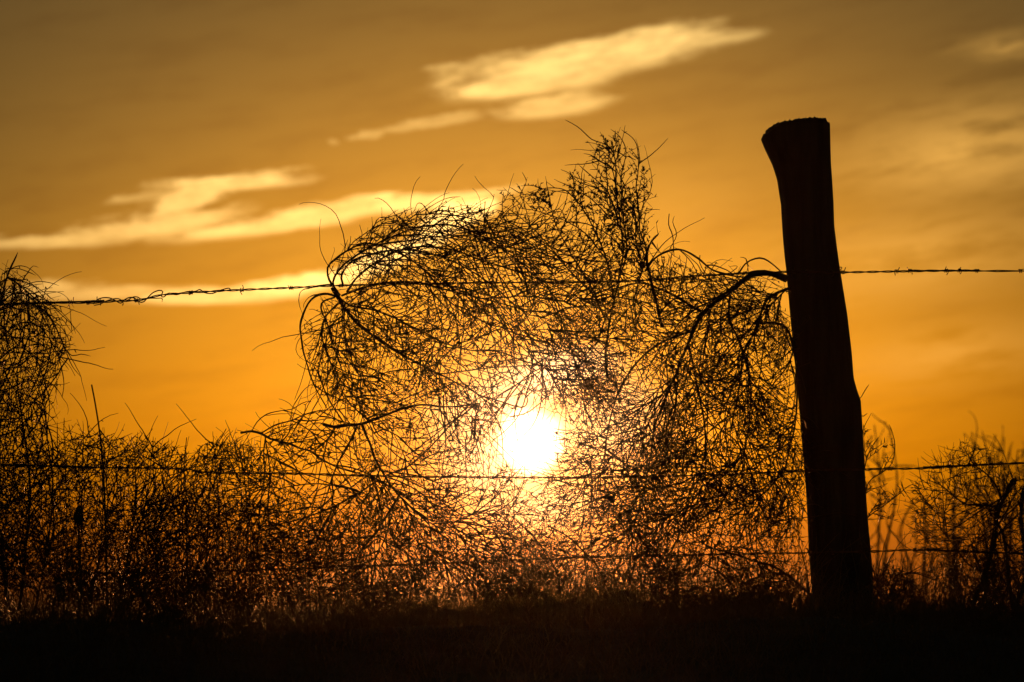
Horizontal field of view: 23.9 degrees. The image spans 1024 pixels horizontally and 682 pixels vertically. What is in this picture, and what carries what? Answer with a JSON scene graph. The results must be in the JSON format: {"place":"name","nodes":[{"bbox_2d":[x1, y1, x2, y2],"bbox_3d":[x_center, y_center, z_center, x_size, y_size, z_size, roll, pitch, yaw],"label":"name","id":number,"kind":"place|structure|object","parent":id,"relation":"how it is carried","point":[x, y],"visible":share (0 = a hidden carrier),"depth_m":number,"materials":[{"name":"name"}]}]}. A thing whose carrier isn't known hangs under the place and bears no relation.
{"place":"outdoors","nodes":[
{"label":"outdoors","id":0,"kind":"place"},
{"bbox_2d":[30,591,956,610],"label":"field grass","id":1,"kind":"structure","parent":0,"point":[342,604],"depth_m":29.72,"materials":[{"name":"brown plant"}]},
{"bbox_2d":[0,507,1023,681],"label":"ground","id":2,"kind":"structure","parent":0,"point":[24,671],"depth_m":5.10,"materials":[{"name":"brown plant"}]},
{"bbox_2d":[0,252,119,610],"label":"tumbleweed","id":3,"kind":"object","parent":2,"relation":"on","point":[26,525],"visible":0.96,"depth_m":6.03,"materials":[{"name":"black plant"}]},
{"bbox_2d":[73,505,83,610],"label":"seed stalk","id":4,"kind":"object","parent":2,"relation":"on","point":[77,521],"visible":0.93,"depth_m":5.88,"materials":[{"name":"black plant"}]},
{"bbox_2d":[29,393,164,617],"bbox_3d":[-1.038,0.410,6.053,0.340,0.572,0.391,0,-6,0],"label":"dry weed","id":5,"kind":"object","parent":2,"relation":"on","point":[111,508],"visible":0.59,"depth_m":6.03,"materials":[{"name":"black plant"}]},
{"bbox_2d":[91,385,115,604],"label":"dead stalk","id":6,"kind":"object","parent":2,"relation":"on","point":[103,464],"visible":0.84,"depth_m":5.95,"materials":[{"name":"black plant"}]},
{"bbox_2d":[85,403,219,616],"bbox_3d":[-0.878,0.428,5.973,0.342,0.533,0.361,0,-6,0],"label":"dry weed","id":7,"kind":"object","parent":2,"relation":"on","point":[166,500],"visible":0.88,"depth_m":5.92,"materials":[{"name":"brown plant"}]},
{"bbox_2d":[129,461,232,620],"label":"dry weed","id":8,"kind":"object","parent":2,"relation":"on","point":[201,538],"visible":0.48,"depth_m":6.04,"materials":[{"name":"brown plant"}]},
{"bbox_2d":[180,437,188,605],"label":"dead stalk","id":9,"kind":"object","parent":2,"relation":"on","point":[186,533],"visible":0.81,"depth_m":5.93,"materials":[{"name":"brown plant"}]},
{"bbox_2d":[204,429,230,601],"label":"dead stalk","id":10,"kind":"object","parent":2,"relation":"on","point":[208,517],"visible":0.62,"depth_m":5.96,"materials":[{"name":"brown plant"}]},
{"bbox_2d":[177,405,287,620],"bbox_3d":[-0.678,0.422,5.857,0.278,0.533,0.362,0,-6,0],"label":"dry weed","id":11,"kind":"object","parent":2,"relation":"on","point":[227,566],"visible":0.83,"depth_m":5.87,"materials":[{"name":"brown plant"}]},
{"bbox_2d":[245,493,368,613],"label":"dry weed","id":12,"kind":"object","parent":2,"relation":"on","point":[331,530],"visible":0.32,"depth_m":6.08,"materials":[{"name":"brown plant"}]},
{"bbox_2d":[174,370,575,625],"bbox_3d":[-0.346,0.422,5.980,1.011,0.708,0.506,0,-6,0],"label":"tumbleweed","id":13,"kind":"object","parent":2,"relation":"on","point":[378,522],"visible":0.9,"depth_m":5.94,"materials":[{"name":"black plant"}]},
{"bbox_2d":[252,170,697,520],"bbox_3d":[-0.086,0.000,6.063,1.142,0.908,0.503,0,-6,0],"label":"tumbleweed","id":14,"kind":"object","parent":13,"relation":"on","point":[587,384],"visible":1,"depth_m":6.03,"materials":[{"name":"black plant"}]},
{"bbox_2d":[499,120,667,378],"bbox_3d":[0.178,-0.233,6.165,0.435,0.664,0.216,0,-6,0],"label":"tumbleweed","id":15,"kind":"object","parent":14,"relation":"on","point":[621,208],"visible":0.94,"depth_m":6.14,"materials":[{"name":"black plant"}]},
{"bbox_2d":[339,522,444,614],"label":"dry weed","id":16,"kind":"object","parent":2,"relation":"on","point":[368,587],"visible":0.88,"depth_m":5.86,"materials":[{"name":"brown plant"}]},
{"bbox_2d":[455,532,574,616],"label":"dry weed","id":17,"kind":"object","parent":2,"relation":"on","point":[523,551],"visible":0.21,"depth_m":6.08,"materials":[{"name":"brown plant"}]},
{"bbox_2d":[580,545,694,615],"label":"dry weed","id":18,"kind":"object","parent":2,"relation":"on","point":[668,580],"visible":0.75,"depth_m":5.85,"materials":[{"name":"brown plant"}]},
{"bbox_2d":[462,502,826,618],"bbox_3d":[0.320,0.580,6.005,0.915,0.366,0.383,-1,-6,8],"label":"tumbleweed","id":19,"kind":"object","parent":2,"relation":"on","point":[706,594],"visible":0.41,"depth_m":5.98,"materials":[{"name":"brown plant"}]},
{"bbox_2d":[506,214,855,613],"bbox_3d":[0.418,0.190,6.077,0.880,1.028,0.539,0,-6,0],"label":"tumbleweed","id":20,"kind":"object","parent":2,"relation":"on","point":[717,484],"visible":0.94,"depth_m":6.04,"materials":[{"name":"black plant"}]},
{"bbox_2d":[706,558,789,609],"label":"dry weed","id":21,"kind":"object","parent":2,"relation":"on","point":[744,578],"visible":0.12,"depth_m":6.15,"materials":[{"name":"brown plant"}]},
{"bbox_2d":[761,116,873,614],"bbox_3d":[0.773,0.099,6.121,0.271,1.385,0.176,0,-6,0],"label":"fence post","id":22,"kind":"object","parent":2,"relation":"on","point":[798,151],"visible":0.8,"depth_m":6.07,"materials":[{"name":"brown wood"}]},
{"bbox_2d":[0,267,1023,306],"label":"barbed wire","id":23,"kind":"object","parent":22,"relation":"attached to","point":[189,292],"visible":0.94,"depth_m":6.04,"materials":[{"name":"black metal"}]},
{"bbox_2d":[0,545,1023,578],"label":"barbed wire","id":24,"kind":"object","parent":22,"relation":"attached to","point":[1017,553],"visible":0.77,"depth_m":5.96,"materials":[{"name":"black metal"}]},
{"bbox_2d":[1,461,1023,481],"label":"barbed wire","id":25,"kind":"object","parent":22,"relation":"attached to","point":[841,469],"visible":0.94,"depth_m":5.99,"materials":[{"name":"black metal"}]},
{"bbox_2d":[860,385,916,522],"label":"dry weed","id":26,"kind":"object","parent":2,"relation":"on","point":[882,493],"visible":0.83,"depth_m":6.14,"materials":[{"name":"black plant"}]},
{"bbox_2d":[863,413,924,605],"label":"tall weed","id":27,"kind":"object","parent":2,"relation":"on","point":[878,533],"visible":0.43,"depth_m":13.94,"materials":[{"name":"brown plant"}]},
{"bbox_2d":[857,528,953,611],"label":"dry weed","id":28,"kind":"object","parent":2,"relation":"on","point":[893,570],"visible":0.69,"depth_m":6.00,"materials":[{"name":"brown plant"}]},
{"bbox_2d":[886,492,940,607],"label":"tall weed","id":29,"kind":"object","parent":2,"relation":"on","point":[902,542],"visible":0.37,"depth_m":13.49,"materials":[{"name":"brown plant"}]},
{"bbox_2d":[934,459,973,608],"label":"tall weed","id":30,"kind":"object","parent":2,"relation":"on","point":[953,526],"visible":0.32,"depth_m":13.95,"materials":[{"name":"brown plant"}]},
{"bbox_2d":[888,434,1023,617],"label":"dry bush","id":31,"kind":"object","parent":2,"relation":"on","point":[996,516],"visible":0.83,"depth_m":6.00,"materials":[{"name":"brown plant"}]},
{"bbox_2d":[962,411,1023,602],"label":"tall weed","id":32,"kind":"object","parent":2,"relation":"on","point":[987,482],"visible":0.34,"depth_m":14.51,"materials":[{"name":"black plant"}]},
{"bbox_2d":[1001,441,1023,595],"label":"tall weed","id":33,"kind":"object","parent":2,"relation":"on","point":[1012,558],"visible":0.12,"depth_m":14.97,"materials":[{"name":"brown plant"}]},
{"bbox_2d":[0,0,1023,607],"label":"sky","id":34,"kind":"structure","parent":0,"point":[147,146],"materials":[{"name":"orange"}]}
]}

